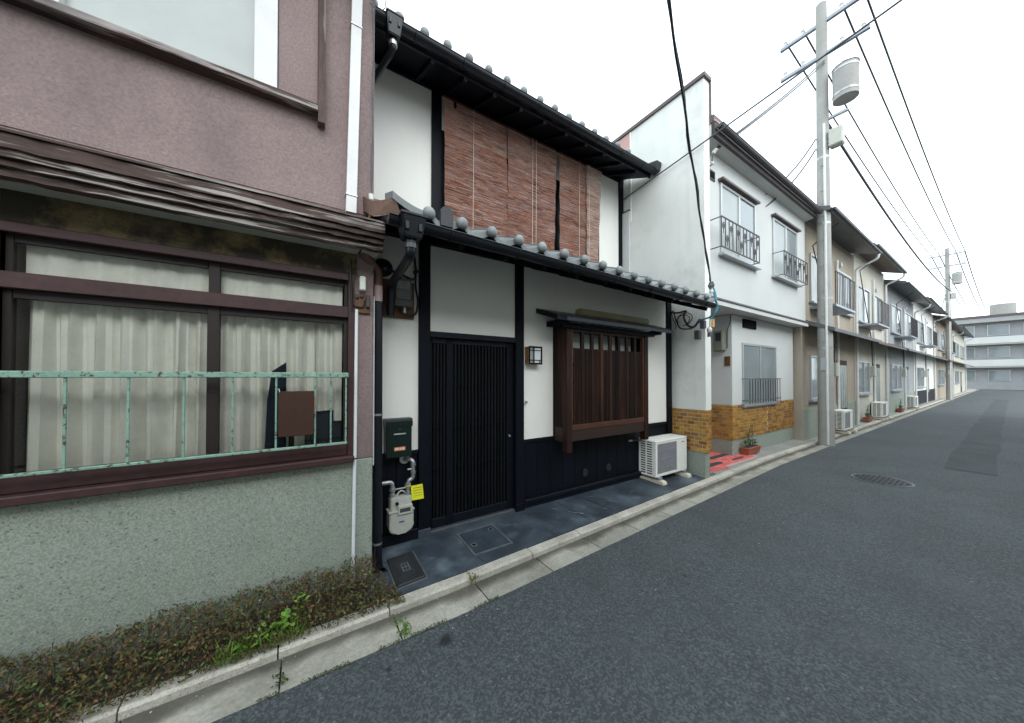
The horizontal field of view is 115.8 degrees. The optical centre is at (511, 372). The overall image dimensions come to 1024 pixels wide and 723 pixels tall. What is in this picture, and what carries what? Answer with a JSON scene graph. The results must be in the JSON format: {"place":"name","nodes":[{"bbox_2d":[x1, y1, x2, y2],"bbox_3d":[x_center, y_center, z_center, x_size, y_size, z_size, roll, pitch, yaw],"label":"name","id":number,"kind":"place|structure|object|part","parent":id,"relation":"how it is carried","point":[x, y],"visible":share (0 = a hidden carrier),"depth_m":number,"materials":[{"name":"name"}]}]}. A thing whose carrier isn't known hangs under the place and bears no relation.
{"place":"outdoors","nodes":[
{"label":"outdoors","id":0,"kind":"place"},
{"bbox_2d":[365,473,704,605],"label":"pavement","id":1,"kind":"structure","parent":0,"point":[443,555],"depth_m":3.36,"materials":[{"name":"grey stone"}]},
{"bbox_2d":[384,551,427,590],"bbox_3d":[-0.867,1.622,2.620,0.249,0.106,0.440,0,-1,-33],"label":"valve box","id":2,"kind":"object","parent":1,"relation":"on","point":[406,569],"visible":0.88,"depth_m":2.58,"materials":[{"name":"metal"}]},
{"bbox_2d":[456,524,512,555],"bbox_3d":[-0.269,1.605,3.111,0.406,0.032,0.413,0,-1,-33],"label":"access cover","id":3,"kind":"object","parent":1,"relation":"on","point":[482,539],"visible":1,"depth_m":3.09,"materials":[{"name":"metal"}]},
{"bbox_2d":[342,0,716,550],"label":"townhouse","id":4,"kind":"structure","parent":1,"relation":"on","point":[461,380],"depth_m":3.83,"materials":[{"name":"black"}]},
{"bbox_2d":[383,417,412,458],"bbox_3d":[-1.052,0.596,2.964,0.240,0.351,0.112,0,-1,-33],"label":"mailbox","id":5,"kind":"object","parent":4,"relation":"attached to","point":[397,437],"visible":1,"depth_m":2.92,"materials":[{"name":"green metal"}]},
{"bbox_2d":[382,278,413,319],"bbox_3d":[-1.042,-0.694,2.980,0.287,0.360,0.125,0,-1,-33],"label":"electricity meter","id":6,"kind":"object","parent":4,"relation":"attached to","point":[404,295],"visible":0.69,"depth_m":2.96,"materials":[{"name":"black plastic"}]},
{"bbox_2d":[382,456,415,534],"bbox_3d":[-1.050,1.105,2.932,0.335,0.676,0.172,0,-1,-33],"label":"gas meter","id":7,"kind":"object","parent":4,"relation":"attached to","point":[400,511],"visible":0.94,"depth_m":2.90,"materials":[{"name":"white metal"}]},
{"bbox_2d":[405,484,423,499],"bbox_3d":[-0.910,1.109,2.998,0.170,0.139,0.054,0,-1,-18],"label":"yellow tag","id":8,"kind":"object","parent":7,"relation":"attached to","point":[416,492],"visible":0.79,"depth_m":2.99,"materials":[{"name":"yellow"}]},
{"bbox_2d":[388,257,418,316],"bbox_3d":[-1.002,-0.866,2.994,0.090,0.672,0.302,-1,-1,42],"label":"meter cable","id":9,"kind":"object","parent":4,"relation":"attached to","point":[415,271],"visible":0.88,"depth_m":3.06,"materials":[{"name":"black plastic"}]},
{"bbox_2d":[430,338,512,527],"bbox_3d":[-0.428,0.608,3.510,1.013,1.930,0.106,0,-1,-33],"label":"door","id":10,"kind":"structure","parent":4,"relation":"in","point":[471,381],"depth_m":3.48,"materials":[{"name":"black wood"}]},
{"bbox_2d":[444,95,507,236],"bbox_3d":[-0.460,-2.796,4.478,1.023,1.829,0.026,0,-1,-33],"label":"reed blind","id":11,"kind":"object","parent":4,"relation":"hanging from","point":[486,202],"visible":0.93,"depth_m":4.45,"materials":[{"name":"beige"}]},
{"bbox_2d":[442,130,598,261],"bbox_3d":[0.318,-2.467,5.150,3.053,1.560,0.070,0,-1,-33],"label":"upper window","id":12,"kind":"structure","parent":4,"relation":"in","point":[557,202],"depth_m":5.11,"materials":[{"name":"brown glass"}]},
{"bbox_2d":[507,125,556,249],"bbox_3d":[0.333,-2.790,4.973,0.948,1.829,0.026,0,-1,-33],"label":"reed blind","id":13,"kind":"object","parent":4,"relation":"hanging from","point":[529,217],"visible":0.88,"depth_m":4.94,"materials":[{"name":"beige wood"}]},
{"bbox_2d":[525,346,541,364],"bbox_3d":[0.257,-0.206,3.827,0.192,0.214,0.094,0,-1,-33],"label":"wall lamp","id":14,"kind":"object","parent":4,"relation":"attached to","point":[533,354],"visible":1,"depth_m":3.78,"materials":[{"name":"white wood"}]},
{"bbox_2d":[559,151,586,256],"bbox_3d":[1.049,-2.785,5.432,0.662,1.829,0.026,0,-1,-33],"label":"reed blind","id":15,"kind":"object","parent":4,"relation":"hanging from","point":[569,232],"visible":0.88,"depth_m":5.42,"materials":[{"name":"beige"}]},
{"bbox_2d":[586,163,601,261],"bbox_3d":[1.448,-2.782,5.659,0.395,1.829,0.026,0,-1,-33],"label":"reed blind","id":16,"kind":"object","parent":4,"relation":"hanging from","point":[595,193],"visible":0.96,"depth_m":5.64,"materials":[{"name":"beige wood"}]},
{"bbox_2d":[536,308,671,452],"bbox_3d":[1.328,0.090,4.347,2.229,1.743,0.430,0,-1,-33],"label":"bay window","id":17,"kind":"structure","parent":4,"relation":"in","point":[600,373],"depth_m":4.14,"materials":[{"name":"brown wood"}]},
{"bbox_2d":[575,308,648,324],"bbox_3d":[1.498,-0.786,4.645,1.520,0.125,0.070,0,-1,-33],"label":"roller cover","id":18,"kind":"object","parent":4,"relation":"attached to","point":[594,313],"visible":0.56,"depth_m":4.54,"materials":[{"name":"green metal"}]},
{"bbox_2d":[670,281,718,339],"bbox_3d":[2.826,-0.933,5.057,0.259,0.810,0.816,0,-1,-12],"label":"cable anchor","id":19,"kind":"object","parent":4,"relation":"attached to","point":[702,322],"visible":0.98,"depth_m":4.74,"materials":[{"name":"grey metal"}]},
{"bbox_2d":[667,0,710,281],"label":"service cable","id":20,"kind":"object","parent":19,"relation":"attached to","point":[678,66],"visible":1,"depth_m":2.88,"materials":[{"name":"black plastic"}]},
{"bbox_2d":[623,0,902,199],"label":"thin wire","id":21,"kind":"object","parent":4,"relation":"attached to","point":[849,37],"visible":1,"depth_m":4.15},
{"bbox_2d":[639,433,691,485],"bbox_3d":[2.398,1.319,4.998,0.836,0.624,0.395,0,-1,-33],"label":"outdoor unit","id":22,"kind":"object","parent":1,"relation":"on","point":[662,455],"visible":1,"depth_m":4.87,"materials":[{"name":"white"}]},
{"bbox_2d":[212,389,1023,722],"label":"road","id":23,"kind":"structure","parent":0,"point":[796,591],"depth_m":2.14,"materials":[{"name":"grey asphalt"}]},
{"bbox_2d":[256,595,498,701],"bbox_3d":[-0.684,1.644,1.986,1.414,0.020,0.050,0,-1,-33],"label":"moss","id":24,"kind":"object","parent":23,"relation":"on","point":[396,641],"visible":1,"depth_m":1.92,"materials":[{"name":"green plant"}]},
{"bbox_2d":[47,389,975,722],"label":"kerb","id":25,"kind":"structure","parent":23,"relation":"on","point":[163,695],"depth_m":2.16,"materials":[{"name":"concrete"}]},
{"bbox_2d":[115,389,978,722],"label":"gutter","id":26,"kind":"object","parent":23,"relation":"on","point":[217,701],"visible":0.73,"depth_m":2.13,"materials":[{"name":"concrete"}]},
{"bbox_2d":[271,667,287,692],"bbox_3d":[-1.240,1.634,1.709,0.084,0.034,0.151,1,-1,-61],"label":"weed tuft","id":27,"kind":"object","parent":26,"relation":"on","point":[285,678],"visible":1,"depth_m":1.72,"materials":[{"name":"green plant"}]},
{"bbox_2d":[390,614,405,625],"bbox_3d":[-0.760,1.635,2.119,0.121,0.043,0.090,0,-1,1],"label":"weed tuft","id":28,"kind":"object","parent":26,"relation":"on","point":[400,620],"visible":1,"depth_m":2.11,"materials":[{"name":"green plant"}]},
{"bbox_2d":[396,617,413,638],"bbox_3d":[-0.684,1.629,2.040,0.102,0.050,0.166,0,-1,-33],"label":"weed tuft","id":29,"kind":"object","parent":26,"relation":"on","point":[405,625],"visible":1,"depth_m":2.03,"materials":[{"name":"green plant"}]},
{"bbox_2d":[469,573,481,583],"bbox_3d":[-0.314,1.617,2.557,0.086,0.045,0.184,0,-1,-33],"label":"weed tuft","id":30,"kind":"object","parent":26,"relation":"on","point":[474,577],"visible":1,"depth_m":2.53,"materials":[{"name":"green plant"}]},
{"bbox_2d":[765,0,870,445],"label":"utility pole","id":31,"kind":"object","parent":26,"relation":"on","point":[845,81],"visible":0.89,"depth_m":7.65,"materials":[{"name":"concrete"}]},
{"bbox_2d":[710,60,824,165],"bbox_3d":[5.374,-5.442,6.464,4.965,4.198,0.151,0,-1,-29],"label":"drop wire","id":32,"kind":"object","parent":31,"relation":"attached to","point":[715,150],"visible":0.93,"depth_m":6.27,"materials":[{"name":"plastic"}]},
{"bbox_2d":[787,0,986,312],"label":"power lines","id":33,"kind":"object","parent":31,"relation":"attached to","point":[843,148],"visible":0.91,"depth_m":11.31,"materials":[{"name":"black"}]},
{"bbox_2d":[929,248,966,399],"bbox_3d":[29.510,-3.433,21.848,3.238,10.700,1.600,0,-1,-33],"label":"utility pole","id":34,"kind":"object","parent":26,"relation":"on","point":[957,277],"visible":0.93,"depth_m":22.50,"materials":[{"name":"concrete"}]},
{"bbox_2d":[851,474,914,487],"bbox_3d":[5.787,1.685,5.033,0.660,0.034,0.660,0,-1,-33],"label":"manhole cover","id":35,"kind":"object","parent":23,"relation":"on","point":[882,480],"visible":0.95,"depth_m":4.99,"materials":[{"name":"metal"}]},
{"bbox_2d":[944,399,1007,475],"bbox_3d":[21.178,1.785,14.100,31.900,0.002,0.598,0,-1,-33],"label":"road patch","id":36,"kind":"object","parent":23,"relation":"on","point":[978,450],"visible":0.97,"depth_m":7.54,"materials":[{"name":"grey asphalt"}]},
{"bbox_2d":[378,0,1023,317],"label":"sky","id":37,"kind":"structure","parent":0,"point":[958,65],"materials":[{"name":"white"}]},
{"bbox_2d":[710,388,972,476],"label":"forecourt","id":38,"kind":"structure","parent":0,"point":[772,449],"depth_m":7.41,"materials":[{"name":"concrete"}]},
{"bbox_2d":[710,451,758,475],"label":"porch floor","id":39,"kind":"structure","parent":38,"relation":"on","point":[719,461],"depth_m":5.99,"materials":[{"name":"tile"}]},
{"bbox_2d":[739,444,760,454],"bbox_3d":[4.849,1.560,6.534,0.580,0.140,0.173,0,-1,-33],"label":"planter","id":40,"kind":"object","parent":38,"relation":"on","point":[750,450],"visible":0.92,"depth_m":6.43,"materials":[{"name":"ceramic"}]},
{"bbox_2d":[743,425,757,446],"bbox_3d":[4.852,1.284,6.554,0.511,0.424,0.114,0,-1,-33],"label":"potted plant","id":41,"kind":"object","parent":40,"relation":"on","point":[753,441],"visible":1,"depth_m":6.55,"materials":[{"name":"green plant"}]},
{"bbox_2d":[793,205,882,440],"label":"row house","id":42,"kind":"structure","parent":38,"relation":"on","point":[849,238],"depth_m":8.60,"materials":[{"name":"beige paint"}]},
{"bbox_2d":[809,253,816,305],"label":"window","id":43,"kind":"structure","parent":42,"relation":"in","point":[812,262],"depth_m":8.42,"materials":[{"name":"glass"}]},
{"bbox_2d":[808,355,817,401],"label":"window","id":44,"kind":"structure","parent":42,"relation":"in","point":[813,389],"depth_m":8.35,"materials":[{"name":"glass"}]},
{"bbox_2d":[840,360,846,408],"bbox_3d":[10.056,0.645,9.795,0.950,2.050,0.060,0,-1,-33],"label":"door","id":45,"kind":"structure","parent":42,"relation":"in","point":[843,364],"depth_m":9.79,"materials":[{"name":"grey metal"}]},
{"bbox_2d":[839,270,854,317],"bbox_3d":[10.309,-2.429,9.959,1.612,1.300,0.120,0,-1,-33],"label":"window","id":46,"kind":"structure","parent":42,"relation":"in","point":[848,315],"depth_m":10.13,"materials":[{"name":"metal"}]},
{"bbox_2d":[835,409,857,433],"bbox_3d":[9.454,1.370,9.147,0.836,0.624,0.395,0,-1,-33],"label":"outdoor unit","id":47,"kind":"object","parent":38,"relation":"on","point":[844,419],"visible":0.88,"depth_m":8.97,"materials":[{"name":"white metal"}]},
{"bbox_2d":[862,416,872,421],"bbox_3d":[12.481,1.618,11.267,0.580,0.140,0.173,0,-1,-33],"label":"planter","id":48,"kind":"object","parent":38,"relation":"on","point":[867,419],"visible":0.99,"depth_m":11.14,"materials":[{"name":"ceramic"}]},
{"bbox_2d":[864,405,870,416],"bbox_3d":[12.485,1.342,11.287,0.511,0.424,0.114,0,-1,-33],"label":"potted plant","id":49,"kind":"object","parent":48,"relation":"on","point":[866,414],"visible":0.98,"depth_m":11.25,"materials":[{"name":"green plant"}]},
{"bbox_2d":[852,243,907,421],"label":"row house","id":50,"kind":"structure","parent":38,"relation":"on","point":[873,312],"depth_m":12.04,"materials":[{"name":"beige paint"}]},
{"bbox_2d":[858,285,869,323],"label":"window","id":51,"kind":"structure","parent":50,"relation":"in","point":[862,316],"depth_m":11.56,"materials":[{"name":"glass"}]},
{"bbox_2d":[859,361,872,395],"bbox_3d":[12.586,0.190,11.484,1.745,1.200,0.120,0,-1,-33],"label":"window","id":52,"kind":"structure","parent":50,"relation":"in","point":[864,367],"depth_m":11.48,"materials":[{"name":"glass"}]},
{"bbox_2d":[873,364,879,400],"bbox_3d":[14.354,0.680,12.649,0.950,2.050,0.060,0,-1,-33],"label":"door","id":53,"kind":"structure","parent":50,"relation":"in","point":[877,365],"depth_m":12.65,"materials":[{"name":"grey metal"}]},
{"bbox_2d":[872,294,884,330],"bbox_3d":[14.619,-2.394,12.821,1.642,1.300,0.120,0,-1,-33],"label":"window","id":54,"kind":"structure","parent":50,"relation":"in","point":[878,305],"depth_m":12.81,"materials":[{"name":"glass"}]},
{"bbox_2d":[871,401,890,419],"bbox_3d":[13.876,1.405,12.069,0.836,0.624,0.395,0,-1,-33],"label":"outdoor unit","id":55,"kind":"object","parent":38,"relation":"on","point":[879,409],"visible":0.97,"depth_m":11.91,"materials":[{"name":"white metal"}]},
{"bbox_2d":[884,279,931,413],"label":"row house","id":56,"kind":"structure","parent":38,"relation":"on","point":[902,295],"depth_m":14.95,"materials":[{"name":"grey paint"}]},
{"bbox_2d":[890,303,902,335],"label":"window","id":57,"kind":"structure","parent":56,"relation":"in","point":[894,323],"depth_m":14.56,"materials":[{"name":"glass"}]},
{"bbox_2d":[890,364,903,391],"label":"window","id":58,"kind":"structure","parent":56,"relation":"in","point":[895,370],"depth_m":14.46,"materials":[{"name":"glass"}]},
{"bbox_2d":[906,367,908,407],"bbox_3d":[19.630,0.720,15.988,0.950,2.050,0.060,0,-1,-33],"label":"door","id":59,"kind":"structure","parent":56,"relation":"in","point":[907,378],"depth_m":15.99,"materials":[{"name":"grey metal"}]},
{"bbox_2d":[905,312,913,340],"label":"window","id":60,"kind":"structure","parent":56,"relation":"in","point":[907,316],"depth_m":16.29,"materials":[{"name":"glass"}]},
{"bbox_2d":[907,396,920,408],"bbox_3d":[19.783,1.451,15.825,0.836,0.624,0.395,0,-1,-33],"label":"outdoor unit","id":61,"kind":"object","parent":38,"relation":"on","point":[912,402],"visible":0.98,"depth_m":15.65,"materials":[{"name":"white metal"}]},
{"bbox_2d":[911,296,948,404],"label":"row house","id":62,"kind":"structure","parent":38,"relation":"on","point":[926,341],"depth_m":19.55,"materials":[{"name":"white paint"}]},
{"bbox_2d":[916,319,925,344],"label":"window","id":63,"kind":"structure","parent":62,"relation":"in","point":[920,340],"depth_m":18.65,"materials":[{"name":"glass"}]},
{"bbox_2d":[917,367,925,388],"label":"window","id":64,"kind":"structure","parent":62,"relation":"in","point":[920,370],"depth_m":18.51,"materials":[{"name":"glass"}]},
{"bbox_2d":[928,369,929,400],"bbox_3d":[26.182,0.772,20.242,0.950,2.050,0.060,0,-1,-33],"label":"door","id":65,"kind":"structure","parent":62,"relation":"in","point":[928,369],"depth_m":20.24,"materials":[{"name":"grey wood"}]},
{"bbox_2d":[927,326,931,344],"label":"window","id":66,"kind":"structure","parent":62,"relation":"in","point":[929,330],"depth_m":20.65,"materials":[{"name":"glass"}]},
{"bbox_2d":[933,315,963,399],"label":"row house","id":67,"kind":"structure","parent":38,"relation":"on","point":[941,365],"depth_m":23.70,"materials":[{"name":"beige paint"}]},
{"bbox_2d":[937,369,944,385],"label":"window","id":68,"kind":"structure","parent":67,"relation":"in","point":[940,372],"depth_m":23.50,"materials":[{"name":"glass"}]},
{"bbox_2d":[937,331,945,351],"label":"window","id":69,"kind":"structure","parent":67,"relation":"in","point":[940,337],"depth_m":23.50,"materials":[{"name":"glass"}]},
{"bbox_2d":[952,326,973,393],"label":"row house","id":70,"kind":"structure","parent":38,"relation":"on","point":[960,369],"depth_m":32.48,"materials":[{"name":"beige paint"}]},
{"bbox_2d":[954,342,959,357],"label":"window","id":71,"kind":"structure","parent":70,"relation":"in","point":[956,344],"depth_m":30.61,"materials":[{"name":"glass"}]},
{"bbox_2d":[955,371,959,383],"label":"window","id":72,"kind":"structure","parent":70,"relation":"in","point":[956,372],"depth_m":30.29,"materials":[{"name":"glass"}]},
{"bbox_2d":[960,345,963,358],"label":"window","id":73,"kind":"structure","parent":70,"relation":"in","point":[961,347],"depth_m":33.54,"materials":[{"name":"glass"}]},
{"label":"ground","id":74,"kind":"structure","parent":0,"visible":0},
{"bbox_2d":[0,580,370,722],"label":"soil bed","id":75,"kind":"object","parent":74,"relation":"on","point":[105,684],"visible":0.08,"depth_m":1.78,"materials":[{"name":"brown soil"}]},
{"bbox_2d":[0,553,405,722],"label":"ground shrub","id":76,"kind":"object","parent":75,"relation":"on","point":[34,716],"visible":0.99,"depth_m":1.77,"materials":[{"name":"green plant"}]},
{"bbox_2d":[210,592,309,667],"bbox_3d":[-1.465,1.514,1.914,0.497,0.200,0.223,0,-1,-33],"label":"green weed","id":77,"kind":"object","parent":75,"relation":"on","point":[285,615],"visible":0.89,"depth_m":1.90,"materials":[{"name":"green plant"}]},
{"bbox_2d":[0,0,385,693],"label":"mauve house","id":78,"kind":"structure","parent":74,"relation":"on","point":[210,134],"depth_m":1.94,"materials":[{"name":"paint"}]},
{"bbox_2d":[54,0,278,87],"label":"upper window","id":79,"kind":"structure","parent":78,"relation":"in","point":[240,36],"depth_m":2.04,"materials":[{"name":"white glass"}]},
{"bbox_2d":[0,371,348,478],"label":"railing","id":80,"kind":"object","parent":78,"relation":"attached to","point":[66,375],"depth_m":1.88,"materials":[{"name":"green metal"}]},
{"bbox_2d":[277,389,314,436],"bbox_3d":[-1.481,0.267,2.199,0.221,0.327,0.030,0,-1,-33],"label":"brown board","id":81,"kind":"object","parent":80,"relation":"hanging from","point":[295,413],"visible":1,"depth_m":2.19,"materials":[{"name":"red paint"}]},
{"bbox_2d":[0,220,354,507],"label":"window","id":82,"kind":"structure","parent":78,"relation":"in","point":[14,285],"depth_m":1.91,"materials":[{"name":"red wood"}]},
{"bbox_2d":[26,300,341,471],"bbox_3d":[-1.977,0.086,2.134,1.500,1.000,0.120,0,-1,-33],"label":"curtain","id":83,"kind":"object","parent":78,"relation":"hanging from","point":[71,337],"visible":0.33,"depth_m":1.98,"materials":[{"name":"beige fabric"}]},
{"bbox_2d":[26,245,342,305],"bbox_3d":[-1.964,-0.574,2.122,1.500,0.260,0.028,0,-1,-33],"label":"transom curtain","id":84,"kind":"object","parent":78,"relation":"attached to","point":[58,262],"visible":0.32,"depth_m":1.99,"materials":[{"name":"white fabric"}]},
{"bbox_2d":[265,363,285,448],"bbox_3d":[-1.680,0.260,2.285,0.125,0.675,0.015,0,-1,-33],"label":"folded parasol","id":85,"kind":"object","parent":78,"relation":"on","point":[270,427],"visible":0.65,"depth_m":2.27,"materials":[{"name":"blue fabric"}]},
{"bbox_2d":[288,410,340,446],"bbox_3d":[-1.554,0.483,2.484,0.405,0.355,0.142,0,-1,-33],"label":"dark cabinet","id":86,"kind":"object","parent":78,"relation":"on","point":[322,426],"visible":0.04,"depth_m":2.49,"materials":[{"name":"black"}]},
{"bbox_3d":[-1.606,0.544,2.375,0.200,0.210,0.015,0,-1,-33],"label":"cabinet door","id":87,"kind":"part","parent":86,"relation":"part of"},
{"bbox_2d":[345,0,362,214],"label":"flat duct","id":88,"kind":"object","parent":78,"relation":"attached to","point":[356,28],"visible":0.97,"depth_m":2.46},
{"bbox_2d":[351,309,357,580],"bbox_3d":[-1.207,0.555,2.466,0.040,2.090,0.027,0,-1,-33],"label":"white conduit","id":89,"kind":"object","parent":78,"relation":"attached to","point":[355,433],"visible":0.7,"depth_m":2.46,"materials":[{"name":"white plastic"}]},
{"bbox_2d":[349,259,369,313],"bbox_3d":[-1.174,-0.662,2.483,0.151,0.395,0.062,0,-1,-33],"label":"switch board","id":90,"kind":"object","parent":78,"relation":"attached to","point":[360,303],"visible":1,"depth_m":2.48,"materials":[{"name":"brown plastic"}]},
{"bbox_2d":[357,252,386,572],"bbox_3d":[-1.143,0.317,2.555,0.146,2.640,0.265,-1,-1,44],"label":"downpipe","id":91,"kind":"object","parent":78,"relation":"attached to","point":[377,391],"visible":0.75,"depth_m":2.61,"materials":[{"name":"black plastic"}]},
{"bbox_2d":[358,0,385,253],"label":"service wire","id":92,"kind":"object","parent":78,"relation":"attached to","point":[370,195],"visible":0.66,"depth_m":2.53,"materials":[{"name":"plastic"}]},
{"bbox_2d":[612,71,823,478],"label":"white house","id":93,"kind":"structure","parent":74,"relation":"on","point":[732,378],"depth_m":5.92,"materials":[{"name":"paint"}]},
{"bbox_2d":[715,333,720,340],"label":"meter window","id":94,"kind":"structure","parent":93,"relation":"in","point":[717,335],"depth_m":6.37,"materials":[{"name":"black glass"}]},
{"bbox_2d":[718,176,761,270],"bbox_3d":[4.213,-2.693,5.947,1.520,1.340,0.150,0,-1,-33],"label":"upper window","id":95,"kind":"structure","parent":93,"relation":"in","point":[737,205],"depth_m":5.90,"materials":[{"name":"glass"}]},
{"bbox_2d":[742,342,778,407],"bbox_3d":[5.406,0.048,7.007,1.790,1.325,0.100,0,-1,-33],"label":"window","id":96,"kind":"structure","parent":93,"relation":"in","point":[758,361],"depth_m":6.93,"materials":[{"name":"glass"}]},
{"bbox_2d":[771,213,802,287],"bbox_3d":[6.114,-2.678,7.168,1.520,1.340,0.150,0,-1,-33],"label":"upper window","id":97,"kind":"structure","parent":93,"relation":"in","point":[784,234],"depth_m":7.09,"materials":[{"name":"glass"}]},
{"bbox_2d":[952,303,1023,389],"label":"end building","id":98,"kind":"structure","parent":74,"relation":"on","point":[995,352],"depth_m":40.95,"materials":[{"name":"grey concrete"}]},
{"bbox_2d":[964,326,974,336],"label":"window","id":99,"kind":"structure","parent":98,"relation":"in","point":[971,329],"depth_m":42.40,"materials":[{"name":"glass"}]},
{"bbox_2d":[965,370,975,380],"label":"window","id":100,"kind":"structure","parent":98,"relation":"in","point":[971,374],"depth_m":42.41,"materials":[{"name":"glass"}]},
{"bbox_2d":[966,348,974,357],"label":"window","id":101,"kind":"structure","parent":98,"relation":"in","point":[970,352],"depth_m":42.48,"materials":[{"name":"glass"}]},
{"bbox_2d":[987,346,1009,357],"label":"window","id":102,"kind":"structure","parent":98,"relation":"in","point":[1000,351],"depth_m":40.76,"materials":[{"name":"glass"}]},
{"bbox_2d":[987,324,1009,335],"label":"window","id":103,"kind":"structure","parent":98,"relation":"in","point":[999,329],"depth_m":40.77,"materials":[{"name":"glass"}]},
{"bbox_2d":[988,370,1010,380],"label":"window","id":104,"kind":"structure","parent":98,"relation":"in","point":[993,375],"depth_m":40.69,"materials":[{"name":"glass"}]}
]}

